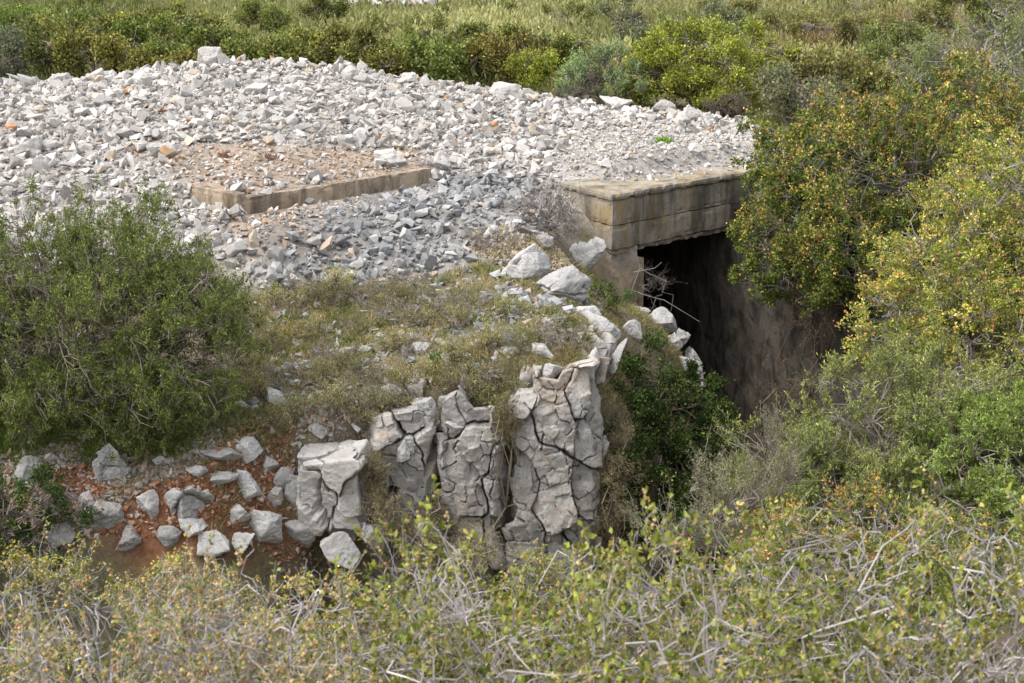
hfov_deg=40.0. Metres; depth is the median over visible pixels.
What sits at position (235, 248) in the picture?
rubble stone
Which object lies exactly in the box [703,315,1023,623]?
rosemary bush
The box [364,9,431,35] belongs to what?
green shrub
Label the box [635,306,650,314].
boulder
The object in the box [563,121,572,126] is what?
rubble stone
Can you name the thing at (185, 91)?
rubble stone
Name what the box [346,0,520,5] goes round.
scattered stones
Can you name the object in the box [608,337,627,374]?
boulder
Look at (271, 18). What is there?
green shrub
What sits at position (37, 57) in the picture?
green shrub
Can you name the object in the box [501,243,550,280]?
boulder
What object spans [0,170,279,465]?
mock privet bush
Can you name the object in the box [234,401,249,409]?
boulder
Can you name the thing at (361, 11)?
scrub
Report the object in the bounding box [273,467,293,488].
boulder
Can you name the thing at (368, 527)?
boulder
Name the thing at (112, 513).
boulder
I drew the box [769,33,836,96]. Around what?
green shrub
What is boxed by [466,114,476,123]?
rubble stone
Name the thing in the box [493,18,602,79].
green shrub
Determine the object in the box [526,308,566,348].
dry shrublet
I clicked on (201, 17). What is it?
green shrub
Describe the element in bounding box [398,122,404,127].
rubble stone
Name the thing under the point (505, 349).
boulder
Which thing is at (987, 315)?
kermes oak
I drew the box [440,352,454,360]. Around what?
boulder
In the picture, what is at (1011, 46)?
green shrub
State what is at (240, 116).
rubble stone
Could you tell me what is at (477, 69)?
green shrub
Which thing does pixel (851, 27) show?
green shrub
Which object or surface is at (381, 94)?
rubble stone
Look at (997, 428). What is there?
mastic bush
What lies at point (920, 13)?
green shrub
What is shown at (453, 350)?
dry shrublet
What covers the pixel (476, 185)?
rubble stone
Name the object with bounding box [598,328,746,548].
bush
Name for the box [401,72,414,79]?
rubble stone
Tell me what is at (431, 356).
green plant
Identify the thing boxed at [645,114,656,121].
rubble stone
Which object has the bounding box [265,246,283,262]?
rubble stone
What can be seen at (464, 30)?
green shrub
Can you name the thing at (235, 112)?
rubble stone
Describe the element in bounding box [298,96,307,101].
rubble stone
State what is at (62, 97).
rubble stone
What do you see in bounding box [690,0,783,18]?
green shrub
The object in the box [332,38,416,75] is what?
green shrub
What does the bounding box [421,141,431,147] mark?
rubble stone
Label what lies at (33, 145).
boulder
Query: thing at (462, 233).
rubble stone
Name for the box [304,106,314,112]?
rubble stone
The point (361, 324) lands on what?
dry shrublet
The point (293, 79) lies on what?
rubble stone
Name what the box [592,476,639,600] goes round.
dry tangle
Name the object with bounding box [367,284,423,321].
dry shrublet
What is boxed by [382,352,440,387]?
dry shrublet
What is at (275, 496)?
boulder
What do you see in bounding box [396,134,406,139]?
rubble stone
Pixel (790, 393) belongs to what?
dead bramble
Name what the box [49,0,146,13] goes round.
green shrub
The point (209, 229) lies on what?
rubble stone
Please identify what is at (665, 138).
green plant
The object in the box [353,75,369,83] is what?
rubble stone
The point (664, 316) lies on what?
boulder
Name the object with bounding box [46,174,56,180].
rubble stone
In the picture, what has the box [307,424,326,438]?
boulder
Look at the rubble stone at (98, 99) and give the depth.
23.84 m
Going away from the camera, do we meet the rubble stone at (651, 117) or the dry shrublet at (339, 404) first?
the dry shrublet at (339, 404)
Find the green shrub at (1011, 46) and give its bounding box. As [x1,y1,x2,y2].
[873,0,1023,120]
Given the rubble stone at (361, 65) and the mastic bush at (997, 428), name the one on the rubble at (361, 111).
the rubble stone at (361, 65)
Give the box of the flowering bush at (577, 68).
[554,34,656,105]
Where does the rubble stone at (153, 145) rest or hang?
on the ground at (620, 272)
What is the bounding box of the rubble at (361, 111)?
[0,55,772,291]
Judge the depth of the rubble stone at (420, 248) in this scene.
18.60 m
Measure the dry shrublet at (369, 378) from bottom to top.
0.518 m
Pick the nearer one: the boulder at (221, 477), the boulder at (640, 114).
the boulder at (221, 477)
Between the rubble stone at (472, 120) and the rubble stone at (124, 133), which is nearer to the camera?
the rubble stone at (124, 133)
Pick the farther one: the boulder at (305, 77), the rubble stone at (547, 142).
the boulder at (305, 77)
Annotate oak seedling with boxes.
[588,275,669,350]
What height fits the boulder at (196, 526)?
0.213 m
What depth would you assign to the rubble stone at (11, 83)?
26.28 m
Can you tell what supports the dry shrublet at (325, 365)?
on the ground at (620, 272)
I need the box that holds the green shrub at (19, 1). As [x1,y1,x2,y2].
[0,0,49,4]
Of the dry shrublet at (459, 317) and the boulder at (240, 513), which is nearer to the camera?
the boulder at (240, 513)
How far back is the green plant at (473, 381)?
15.31 m
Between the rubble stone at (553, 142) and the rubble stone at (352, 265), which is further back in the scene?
the rubble stone at (553, 142)
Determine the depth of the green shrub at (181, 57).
32.20 m
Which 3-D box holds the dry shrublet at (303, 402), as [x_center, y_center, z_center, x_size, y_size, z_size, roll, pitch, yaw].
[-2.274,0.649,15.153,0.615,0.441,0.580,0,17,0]
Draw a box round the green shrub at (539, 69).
[496,47,564,90]
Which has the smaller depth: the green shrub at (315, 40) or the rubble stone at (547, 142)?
the rubble stone at (547, 142)
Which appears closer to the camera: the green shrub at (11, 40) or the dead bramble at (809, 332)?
the dead bramble at (809, 332)
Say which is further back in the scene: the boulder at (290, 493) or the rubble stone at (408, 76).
the rubble stone at (408, 76)
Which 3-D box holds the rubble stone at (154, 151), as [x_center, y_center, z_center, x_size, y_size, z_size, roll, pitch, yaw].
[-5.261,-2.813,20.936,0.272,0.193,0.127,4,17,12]
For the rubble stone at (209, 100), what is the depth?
23.28 m
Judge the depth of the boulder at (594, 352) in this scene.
15.42 m
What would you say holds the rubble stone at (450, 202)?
on the ground at (620, 272)
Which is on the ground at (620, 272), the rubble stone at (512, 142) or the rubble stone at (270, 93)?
the rubble stone at (270, 93)
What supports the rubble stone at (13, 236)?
on the rubble at (361, 111)
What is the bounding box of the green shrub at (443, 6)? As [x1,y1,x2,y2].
[432,0,519,15]
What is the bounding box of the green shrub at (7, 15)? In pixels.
[0,0,132,33]
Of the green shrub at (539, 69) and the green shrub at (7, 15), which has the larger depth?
the green shrub at (7, 15)
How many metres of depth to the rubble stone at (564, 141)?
24.71 m
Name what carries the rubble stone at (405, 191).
on the ground at (620, 272)
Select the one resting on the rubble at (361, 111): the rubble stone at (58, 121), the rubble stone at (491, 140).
the rubble stone at (58, 121)
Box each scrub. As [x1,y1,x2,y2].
[0,0,1023,99]
[0,510,406,682]
[0,583,171,682]
[72,524,384,682]
[255,474,676,682]
[347,538,723,682]
[502,485,860,682]
[677,468,1023,682]
[714,447,1023,682]
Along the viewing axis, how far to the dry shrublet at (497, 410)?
15.26 m
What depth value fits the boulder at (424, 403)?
15.21 m
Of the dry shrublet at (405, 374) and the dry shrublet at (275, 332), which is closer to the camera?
the dry shrublet at (405, 374)
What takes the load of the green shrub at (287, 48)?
on the ground at (620, 272)
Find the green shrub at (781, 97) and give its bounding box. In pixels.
[747,55,876,125]
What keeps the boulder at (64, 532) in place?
on the ground at (620, 272)
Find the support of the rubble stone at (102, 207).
on the rubble at (361, 111)
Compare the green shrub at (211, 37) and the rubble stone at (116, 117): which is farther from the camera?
the green shrub at (211, 37)
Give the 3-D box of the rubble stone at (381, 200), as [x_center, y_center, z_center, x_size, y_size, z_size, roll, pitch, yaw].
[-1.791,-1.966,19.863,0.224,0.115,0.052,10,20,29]
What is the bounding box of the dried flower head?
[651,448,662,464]
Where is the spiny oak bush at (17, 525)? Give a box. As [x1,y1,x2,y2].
[0,460,103,576]
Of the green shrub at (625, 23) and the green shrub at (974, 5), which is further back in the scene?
the green shrub at (625, 23)
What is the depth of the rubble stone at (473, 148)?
22.71 m
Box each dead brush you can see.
[458,210,526,253]
[498,170,600,248]
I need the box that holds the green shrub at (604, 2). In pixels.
[574,0,628,10]
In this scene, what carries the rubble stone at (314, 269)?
on the rubble at (361, 111)
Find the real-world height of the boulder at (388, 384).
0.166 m
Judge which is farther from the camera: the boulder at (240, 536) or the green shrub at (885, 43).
the green shrub at (885, 43)
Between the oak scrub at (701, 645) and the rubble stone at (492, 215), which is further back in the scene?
the rubble stone at (492, 215)
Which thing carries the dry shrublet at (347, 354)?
on the ground at (620, 272)
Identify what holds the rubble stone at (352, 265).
on the ground at (620, 272)
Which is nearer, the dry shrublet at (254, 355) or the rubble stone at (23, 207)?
the dry shrublet at (254, 355)
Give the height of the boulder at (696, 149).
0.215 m
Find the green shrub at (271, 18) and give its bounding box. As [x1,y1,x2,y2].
[226,0,301,33]
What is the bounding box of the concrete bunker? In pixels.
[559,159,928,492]
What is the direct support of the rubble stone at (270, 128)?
on the rubble at (361, 111)
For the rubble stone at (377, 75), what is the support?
on the ground at (620, 272)
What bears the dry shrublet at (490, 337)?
on the ground at (620, 272)
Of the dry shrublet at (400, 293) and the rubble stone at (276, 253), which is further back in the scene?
the rubble stone at (276, 253)
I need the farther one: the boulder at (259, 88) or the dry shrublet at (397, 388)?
the boulder at (259, 88)
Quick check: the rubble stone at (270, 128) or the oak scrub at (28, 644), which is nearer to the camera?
the oak scrub at (28, 644)
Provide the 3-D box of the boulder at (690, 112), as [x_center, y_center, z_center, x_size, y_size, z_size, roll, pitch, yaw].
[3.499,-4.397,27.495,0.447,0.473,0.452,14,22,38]
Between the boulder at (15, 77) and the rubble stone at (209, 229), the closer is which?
the rubble stone at (209, 229)
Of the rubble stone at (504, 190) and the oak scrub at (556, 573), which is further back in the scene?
the rubble stone at (504, 190)
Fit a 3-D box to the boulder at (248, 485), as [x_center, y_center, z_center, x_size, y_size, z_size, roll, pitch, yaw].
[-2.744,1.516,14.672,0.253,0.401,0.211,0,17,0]
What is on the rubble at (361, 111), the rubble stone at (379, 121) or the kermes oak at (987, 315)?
the rubble stone at (379, 121)
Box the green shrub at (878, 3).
[821,0,915,12]
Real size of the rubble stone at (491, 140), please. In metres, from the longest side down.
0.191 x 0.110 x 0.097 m
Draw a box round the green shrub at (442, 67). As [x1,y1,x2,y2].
[381,33,471,82]
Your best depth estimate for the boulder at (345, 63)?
27.92 m
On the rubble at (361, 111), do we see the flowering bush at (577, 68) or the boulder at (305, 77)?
the boulder at (305, 77)
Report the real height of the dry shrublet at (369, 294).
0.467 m
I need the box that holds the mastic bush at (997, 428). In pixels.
[878,360,1023,572]
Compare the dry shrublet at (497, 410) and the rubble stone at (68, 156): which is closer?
the dry shrublet at (497, 410)
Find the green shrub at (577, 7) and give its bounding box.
[533,0,597,23]
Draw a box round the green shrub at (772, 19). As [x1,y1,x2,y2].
[734,4,832,42]
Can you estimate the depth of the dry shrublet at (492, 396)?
15.20 m
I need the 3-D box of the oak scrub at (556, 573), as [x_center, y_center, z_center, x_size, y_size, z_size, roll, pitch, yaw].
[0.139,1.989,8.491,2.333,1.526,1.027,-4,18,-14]
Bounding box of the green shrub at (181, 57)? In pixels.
[142,41,229,67]
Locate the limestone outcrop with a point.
(561, 453)
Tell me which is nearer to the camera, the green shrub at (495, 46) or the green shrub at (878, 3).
the green shrub at (495, 46)
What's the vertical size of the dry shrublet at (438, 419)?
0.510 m
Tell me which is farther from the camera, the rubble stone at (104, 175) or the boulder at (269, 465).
the rubble stone at (104, 175)
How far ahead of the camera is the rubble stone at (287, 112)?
22.75 m
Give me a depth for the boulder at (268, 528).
14.57 m
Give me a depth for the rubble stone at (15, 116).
23.10 m
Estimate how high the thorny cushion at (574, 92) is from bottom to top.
0.599 m
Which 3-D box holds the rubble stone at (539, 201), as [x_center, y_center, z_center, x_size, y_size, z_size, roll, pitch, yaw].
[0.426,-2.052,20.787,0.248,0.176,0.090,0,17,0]
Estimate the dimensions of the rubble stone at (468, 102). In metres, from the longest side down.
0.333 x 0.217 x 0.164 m
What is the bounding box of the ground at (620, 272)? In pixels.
[0,0,1023,682]
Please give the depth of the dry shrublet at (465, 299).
16.72 m
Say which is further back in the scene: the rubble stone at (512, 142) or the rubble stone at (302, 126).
the rubble stone at (512, 142)
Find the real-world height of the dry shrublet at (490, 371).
0.418 m
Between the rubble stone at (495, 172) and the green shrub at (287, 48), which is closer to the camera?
the rubble stone at (495, 172)
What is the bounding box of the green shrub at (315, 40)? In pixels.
[264,21,333,64]
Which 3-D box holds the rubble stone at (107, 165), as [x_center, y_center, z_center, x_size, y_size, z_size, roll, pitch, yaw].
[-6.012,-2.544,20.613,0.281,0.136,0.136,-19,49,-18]
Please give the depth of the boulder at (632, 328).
17.45 m
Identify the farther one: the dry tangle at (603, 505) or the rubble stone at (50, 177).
the rubble stone at (50, 177)
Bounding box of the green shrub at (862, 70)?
[819,41,898,117]
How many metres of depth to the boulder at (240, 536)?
14.39 m
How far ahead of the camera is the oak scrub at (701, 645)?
4.76 m
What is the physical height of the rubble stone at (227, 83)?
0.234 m
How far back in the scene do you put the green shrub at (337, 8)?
50.38 m
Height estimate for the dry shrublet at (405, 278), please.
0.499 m
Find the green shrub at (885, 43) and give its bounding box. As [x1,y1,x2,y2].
[855,19,935,71]
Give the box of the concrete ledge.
[191,167,431,213]
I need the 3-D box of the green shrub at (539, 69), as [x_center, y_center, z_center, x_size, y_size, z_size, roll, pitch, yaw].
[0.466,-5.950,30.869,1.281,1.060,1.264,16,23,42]
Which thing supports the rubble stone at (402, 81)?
on the ground at (620, 272)
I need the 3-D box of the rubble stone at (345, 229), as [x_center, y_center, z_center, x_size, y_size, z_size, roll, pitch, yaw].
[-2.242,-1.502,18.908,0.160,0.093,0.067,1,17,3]
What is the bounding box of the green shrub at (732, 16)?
[629,0,757,65]
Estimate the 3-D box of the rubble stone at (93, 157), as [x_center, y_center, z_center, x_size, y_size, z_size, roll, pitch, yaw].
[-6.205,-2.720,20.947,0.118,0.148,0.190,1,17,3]
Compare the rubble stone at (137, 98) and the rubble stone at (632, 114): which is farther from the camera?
the rubble stone at (632, 114)
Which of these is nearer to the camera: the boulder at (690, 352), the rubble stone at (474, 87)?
the boulder at (690, 352)
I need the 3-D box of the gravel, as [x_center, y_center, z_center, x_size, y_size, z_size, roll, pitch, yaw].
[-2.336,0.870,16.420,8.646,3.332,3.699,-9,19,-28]
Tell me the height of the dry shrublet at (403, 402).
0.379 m
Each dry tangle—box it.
[356,445,405,594]
[356,485,417,613]
[390,509,446,592]
[413,489,455,596]
[436,515,508,621]
[471,388,530,602]
[588,451,626,574]
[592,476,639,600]
[599,419,652,560]
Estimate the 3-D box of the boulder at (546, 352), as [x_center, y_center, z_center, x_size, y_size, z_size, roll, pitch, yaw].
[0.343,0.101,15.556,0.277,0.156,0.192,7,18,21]
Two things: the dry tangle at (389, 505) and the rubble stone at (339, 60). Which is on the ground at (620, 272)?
the dry tangle at (389, 505)
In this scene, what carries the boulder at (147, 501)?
on the ground at (620, 272)
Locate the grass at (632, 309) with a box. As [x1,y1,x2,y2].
[0,93,1023,682]
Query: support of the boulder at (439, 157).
on the ground at (620, 272)
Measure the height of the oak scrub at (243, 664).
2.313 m
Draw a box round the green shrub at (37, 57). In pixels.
[0,15,87,77]
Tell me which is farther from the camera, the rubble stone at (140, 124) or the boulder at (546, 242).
the rubble stone at (140, 124)
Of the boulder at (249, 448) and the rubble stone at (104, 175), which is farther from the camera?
the rubble stone at (104, 175)
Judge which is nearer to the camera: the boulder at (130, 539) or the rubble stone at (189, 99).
the boulder at (130, 539)
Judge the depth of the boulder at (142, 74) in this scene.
25.75 m
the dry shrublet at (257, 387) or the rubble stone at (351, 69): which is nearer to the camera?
the dry shrublet at (257, 387)
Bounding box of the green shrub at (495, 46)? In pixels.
[453,16,557,87]
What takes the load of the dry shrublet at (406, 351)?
on the ground at (620, 272)
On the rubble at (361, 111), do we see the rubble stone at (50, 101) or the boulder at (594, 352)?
the rubble stone at (50, 101)
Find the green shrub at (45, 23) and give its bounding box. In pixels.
[0,2,134,67]
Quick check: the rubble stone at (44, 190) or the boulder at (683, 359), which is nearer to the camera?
the boulder at (683, 359)
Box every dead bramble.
[744,330,836,480]
[773,263,861,449]
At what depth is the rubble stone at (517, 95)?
28.31 m
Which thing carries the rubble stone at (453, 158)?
on the rubble at (361, 111)
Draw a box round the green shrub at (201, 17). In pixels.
[82,0,229,48]
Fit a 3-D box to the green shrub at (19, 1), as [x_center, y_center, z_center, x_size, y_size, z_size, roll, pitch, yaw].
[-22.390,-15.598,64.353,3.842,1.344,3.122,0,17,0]
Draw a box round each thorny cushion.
[552,80,589,99]
[701,87,751,117]
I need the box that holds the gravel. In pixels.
[0,222,609,607]
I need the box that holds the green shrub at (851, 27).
[784,8,894,49]
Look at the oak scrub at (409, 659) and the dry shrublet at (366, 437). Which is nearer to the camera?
the oak scrub at (409, 659)
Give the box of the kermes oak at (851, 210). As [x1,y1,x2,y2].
[726,45,1023,346]
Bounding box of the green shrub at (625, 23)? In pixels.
[591,0,649,46]
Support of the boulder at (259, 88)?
on the ground at (620, 272)
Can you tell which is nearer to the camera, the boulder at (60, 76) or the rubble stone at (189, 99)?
the rubble stone at (189, 99)
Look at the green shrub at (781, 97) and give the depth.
26.93 m
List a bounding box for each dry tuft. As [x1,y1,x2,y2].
[217,150,232,158]
[258,151,279,161]
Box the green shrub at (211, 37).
[156,17,262,58]
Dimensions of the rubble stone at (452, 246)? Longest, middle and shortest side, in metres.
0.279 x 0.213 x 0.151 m
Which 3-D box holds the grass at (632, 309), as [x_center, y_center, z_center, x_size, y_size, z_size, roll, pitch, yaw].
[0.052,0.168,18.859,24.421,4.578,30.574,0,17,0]
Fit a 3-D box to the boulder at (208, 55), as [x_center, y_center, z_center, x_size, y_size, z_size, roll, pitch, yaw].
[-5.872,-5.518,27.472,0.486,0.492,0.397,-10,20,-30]
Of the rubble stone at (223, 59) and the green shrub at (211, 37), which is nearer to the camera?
the rubble stone at (223, 59)
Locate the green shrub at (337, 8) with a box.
[296,0,353,27]
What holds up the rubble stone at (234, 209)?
on the rubble at (361, 111)
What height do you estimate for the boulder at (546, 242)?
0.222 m
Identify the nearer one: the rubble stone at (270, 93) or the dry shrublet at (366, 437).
the dry shrublet at (366, 437)
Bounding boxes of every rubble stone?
[7,233,18,247]
[8,75,14,86]
[11,113,18,119]
[14,120,22,127]
[16,129,31,136]
[17,73,33,87]
[20,200,34,219]
[32,157,50,173]
[40,185,47,195]
[45,99,58,105]
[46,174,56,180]
[49,117,62,125]
[57,93,71,101]
[63,152,76,160]
[70,175,92,190]
[85,124,96,130]
[88,68,103,76]
[90,153,100,162]
[93,94,114,106]
[93,163,111,170]
[98,174,108,177]
[101,205,112,213]
[113,114,123,124]
[115,129,133,137]
[132,95,146,100]
[136,121,143,126]
[137,77,152,85]
[146,143,159,147]
[148,103,154,109]
[148,147,160,156]
[151,128,159,138]
[158,152,165,162]
[180,84,192,96]
[184,96,192,103]
[205,98,221,106]
[205,226,216,232]
[215,202,222,208]
[217,54,233,64]
[219,78,235,89]
[225,240,246,257]
[230,204,241,215]
[231,109,239,114]
[231,132,240,138]
[234,111,248,120]
[237,120,248,126]
[259,188,271,194]
[260,125,279,133]
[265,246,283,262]
[267,89,275,97]
[270,58,280,67]
[276,57,286,62]
[282,108,292,116]
[288,76,303,83]
[291,69,299,74]
[293,122,311,130]
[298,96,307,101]
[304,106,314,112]
[305,197,313,203]
[306,237,320,245]
[307,169,322,182]
[307,267,318,271]
[330,82,342,89]
[334,56,342,67]
[337,134,352,146]
[339,227,350,232]
[341,73,355,81]
[343,65,359,74]
[348,260,356,267]
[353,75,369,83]
[356,60,367,72]
[369,206,378,215]
[370,73,379,78]
[371,84,378,89]
[373,118,383,123]
[378,92,385,97]
[378,198,389,204]
[382,236,392,243]
[394,221,408,229]
[396,97,412,106]
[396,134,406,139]
[397,78,407,84]
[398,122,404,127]
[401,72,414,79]
[402,189,411,196]
[415,208,427,217]
[416,244,424,252]
[417,189,428,200]
[419,73,430,86]
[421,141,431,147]
[425,95,438,104]
[440,80,445,87]
[443,100,451,112]
[446,199,459,204]
[447,243,463,258]
[449,156,457,161]
[458,230,474,237]
[464,84,479,90]
[464,100,474,105]
[465,146,475,153]
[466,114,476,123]
[473,184,483,191]
[482,168,498,177]
[486,138,496,142]
[489,212,496,217]
[491,100,502,103]
[500,188,508,193]
[507,92,522,99]
[507,140,517,145]
[513,104,524,112]
[513,178,520,183]
[514,117,523,125]
[515,195,529,204]
[523,88,533,94]
[526,112,537,118]
[534,197,548,207]
[539,139,550,145]
[541,138,555,145]
[542,124,556,134]
[543,164,552,172]
[551,98,561,104]
[556,138,568,145]
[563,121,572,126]
[574,107,588,116]
[623,112,635,117]
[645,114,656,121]
[673,115,690,124]
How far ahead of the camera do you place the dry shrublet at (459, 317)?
16.36 m
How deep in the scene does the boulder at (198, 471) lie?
14.33 m
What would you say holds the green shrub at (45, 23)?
on the ground at (620, 272)
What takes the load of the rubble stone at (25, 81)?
on the rubble at (361, 111)
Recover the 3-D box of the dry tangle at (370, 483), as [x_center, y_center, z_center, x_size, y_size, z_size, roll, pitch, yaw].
[-1.409,2.061,15.101,0.473,2.072,0.689,16,23,42]
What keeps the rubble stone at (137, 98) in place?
on the rubble at (361, 111)
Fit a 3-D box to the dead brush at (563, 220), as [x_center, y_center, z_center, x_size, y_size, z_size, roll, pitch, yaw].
[0.480,-1.797,19.182,1.248,1.057,1.404,16,23,42]
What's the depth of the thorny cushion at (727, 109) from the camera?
28.24 m
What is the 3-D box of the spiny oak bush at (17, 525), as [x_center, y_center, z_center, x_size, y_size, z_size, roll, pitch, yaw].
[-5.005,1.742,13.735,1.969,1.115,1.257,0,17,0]
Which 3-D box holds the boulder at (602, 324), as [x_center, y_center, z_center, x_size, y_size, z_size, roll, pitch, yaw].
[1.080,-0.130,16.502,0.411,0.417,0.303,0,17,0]
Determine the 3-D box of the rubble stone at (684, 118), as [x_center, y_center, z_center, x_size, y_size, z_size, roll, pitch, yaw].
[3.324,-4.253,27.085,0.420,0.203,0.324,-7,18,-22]
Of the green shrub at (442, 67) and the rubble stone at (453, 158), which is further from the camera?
the green shrub at (442, 67)
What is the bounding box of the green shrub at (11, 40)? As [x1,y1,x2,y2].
[0,22,30,78]
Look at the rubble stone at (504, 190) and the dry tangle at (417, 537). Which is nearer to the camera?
the dry tangle at (417, 537)
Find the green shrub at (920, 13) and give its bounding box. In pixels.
[873,0,963,38]
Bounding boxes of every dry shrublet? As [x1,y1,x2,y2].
[231,340,269,374]
[235,362,274,398]
[244,396,307,437]
[245,359,293,392]
[250,322,289,356]
[256,278,310,308]
[271,381,325,417]
[273,348,320,378]
[283,260,332,295]
[287,306,327,341]
[295,353,341,387]
[297,271,336,299]
[303,330,361,360]
[307,281,357,309]
[307,372,361,410]
[308,395,354,442]
[316,342,372,377]
[316,374,393,423]
[317,262,359,296]
[331,303,375,335]
[337,270,389,306]
[337,350,404,392]
[337,419,383,442]
[357,378,427,410]
[362,386,397,426]
[366,280,418,309]
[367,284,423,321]
[371,324,423,354]
[377,257,432,294]
[379,385,419,409]
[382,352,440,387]
[388,331,436,360]
[390,296,442,327]
[403,275,468,312]
[423,299,475,331]
[425,355,477,395]
[426,404,442,430]
[428,330,477,363]
[436,280,492,315]
[450,345,509,384]
[461,362,503,406]
[467,311,506,349]
[473,284,536,323]
[473,373,515,420]
[488,390,513,451]
[496,320,544,360]
[501,360,547,399]
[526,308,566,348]
[555,317,601,356]
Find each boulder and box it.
[6,73,18,80]
[13,136,42,154]
[14,455,42,481]
[43,522,75,548]
[54,73,71,81]
[78,490,95,507]
[90,501,123,529]
[92,443,131,482]
[116,525,141,551]
[129,71,148,84]
[136,489,158,518]
[152,456,165,464]
[156,525,181,548]
[163,487,213,518]
[178,518,207,536]
[188,465,207,477]
[197,46,221,65]
[197,530,229,556]
[200,447,242,461]
[208,470,238,484]
[229,504,249,523]
[232,532,254,550]
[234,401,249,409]
[236,436,262,463]
[236,469,261,499]
[245,83,267,93]
[249,509,282,543]
[263,455,279,469]
[266,387,285,404]
[267,486,283,506]
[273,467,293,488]
[284,474,297,506]
[284,520,315,547]
[290,75,307,79]
[296,439,373,535]
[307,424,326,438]
[320,531,360,569]
[326,527,355,540]
[334,60,356,68]
[351,423,361,432]
[355,523,387,549]
[359,346,374,353]
[374,148,406,165]
[381,383,401,395]
[396,440,409,461]
[410,341,430,352]
[411,396,438,424]
[430,151,450,170]
[438,394,446,407]
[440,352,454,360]
[443,421,468,431]
[488,81,521,95]
[499,346,517,355]
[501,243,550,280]
[532,343,553,357]
[535,235,553,248]
[536,266,590,301]
[541,363,563,378]
[569,237,605,270]
[576,306,601,317]
[586,310,621,341]
[590,347,599,370]
[600,95,631,107]
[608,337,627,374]
[622,319,642,341]
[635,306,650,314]
[636,113,647,119]
[650,307,677,332]
[653,99,675,111]
[668,328,690,350]
[679,356,703,385]
[682,104,704,119]
[685,346,701,364]
[687,143,702,155]
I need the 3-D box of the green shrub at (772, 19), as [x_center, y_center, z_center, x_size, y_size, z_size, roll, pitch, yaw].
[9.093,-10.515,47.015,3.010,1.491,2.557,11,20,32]
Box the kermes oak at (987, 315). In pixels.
[833,112,1023,403]
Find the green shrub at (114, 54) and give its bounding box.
[45,26,158,77]
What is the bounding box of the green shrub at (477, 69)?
[422,25,501,84]
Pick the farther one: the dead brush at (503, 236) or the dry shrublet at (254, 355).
the dead brush at (503, 236)
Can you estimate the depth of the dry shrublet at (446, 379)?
15.21 m
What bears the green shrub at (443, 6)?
on the ground at (620, 272)
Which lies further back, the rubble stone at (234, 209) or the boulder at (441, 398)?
the rubble stone at (234, 209)
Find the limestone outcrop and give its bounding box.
[364,325,616,608]
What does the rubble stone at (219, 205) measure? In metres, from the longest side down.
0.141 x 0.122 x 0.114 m
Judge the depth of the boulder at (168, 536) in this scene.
14.14 m
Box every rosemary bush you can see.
[615,390,817,674]
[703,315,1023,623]
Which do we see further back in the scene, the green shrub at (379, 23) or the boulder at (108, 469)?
the green shrub at (379, 23)
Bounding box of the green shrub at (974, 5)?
[933,0,1022,62]
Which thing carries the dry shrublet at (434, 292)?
on the ground at (620, 272)
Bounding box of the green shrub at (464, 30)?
[396,9,493,43]
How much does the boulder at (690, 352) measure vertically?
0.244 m
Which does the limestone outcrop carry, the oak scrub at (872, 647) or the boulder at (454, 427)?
the boulder at (454, 427)
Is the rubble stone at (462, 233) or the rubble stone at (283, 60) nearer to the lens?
the rubble stone at (462, 233)
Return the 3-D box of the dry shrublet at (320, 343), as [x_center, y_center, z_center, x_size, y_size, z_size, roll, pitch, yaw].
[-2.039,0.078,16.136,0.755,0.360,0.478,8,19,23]
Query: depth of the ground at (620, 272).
17.56 m
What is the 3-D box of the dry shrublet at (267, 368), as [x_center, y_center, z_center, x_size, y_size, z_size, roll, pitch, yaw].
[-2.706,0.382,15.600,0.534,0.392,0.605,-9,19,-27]
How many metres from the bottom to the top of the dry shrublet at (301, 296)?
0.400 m
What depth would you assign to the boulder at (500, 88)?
28.34 m
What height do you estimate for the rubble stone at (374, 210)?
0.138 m
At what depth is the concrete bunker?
22.26 m
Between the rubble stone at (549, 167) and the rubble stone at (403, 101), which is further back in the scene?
the rubble stone at (403, 101)
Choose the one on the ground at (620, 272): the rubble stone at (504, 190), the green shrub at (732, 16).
the green shrub at (732, 16)
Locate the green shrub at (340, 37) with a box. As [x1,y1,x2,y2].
[312,15,398,64]
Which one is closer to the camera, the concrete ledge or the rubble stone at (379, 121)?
the concrete ledge
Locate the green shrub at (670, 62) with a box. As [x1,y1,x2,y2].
[613,11,800,113]
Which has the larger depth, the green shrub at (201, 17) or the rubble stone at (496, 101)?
the green shrub at (201, 17)
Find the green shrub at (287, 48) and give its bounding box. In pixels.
[215,28,313,62]
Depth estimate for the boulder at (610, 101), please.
28.69 m
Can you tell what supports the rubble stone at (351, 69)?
on the rubble at (361, 111)
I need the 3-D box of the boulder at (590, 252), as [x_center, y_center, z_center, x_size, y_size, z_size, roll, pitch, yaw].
[1.011,-1.199,19.594,0.564,0.502,0.343,12,21,35]
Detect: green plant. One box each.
[426,349,445,362]
[459,361,484,406]
[652,134,674,143]
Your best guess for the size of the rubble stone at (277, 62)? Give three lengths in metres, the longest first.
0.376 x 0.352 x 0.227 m
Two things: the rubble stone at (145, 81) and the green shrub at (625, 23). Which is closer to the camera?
the rubble stone at (145, 81)
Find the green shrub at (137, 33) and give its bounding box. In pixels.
[83,8,210,67]
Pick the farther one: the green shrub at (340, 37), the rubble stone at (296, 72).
the green shrub at (340, 37)
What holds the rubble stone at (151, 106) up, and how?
on the rubble at (361, 111)
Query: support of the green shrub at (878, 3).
on the ground at (620, 272)
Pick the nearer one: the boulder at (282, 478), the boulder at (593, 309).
the boulder at (282, 478)

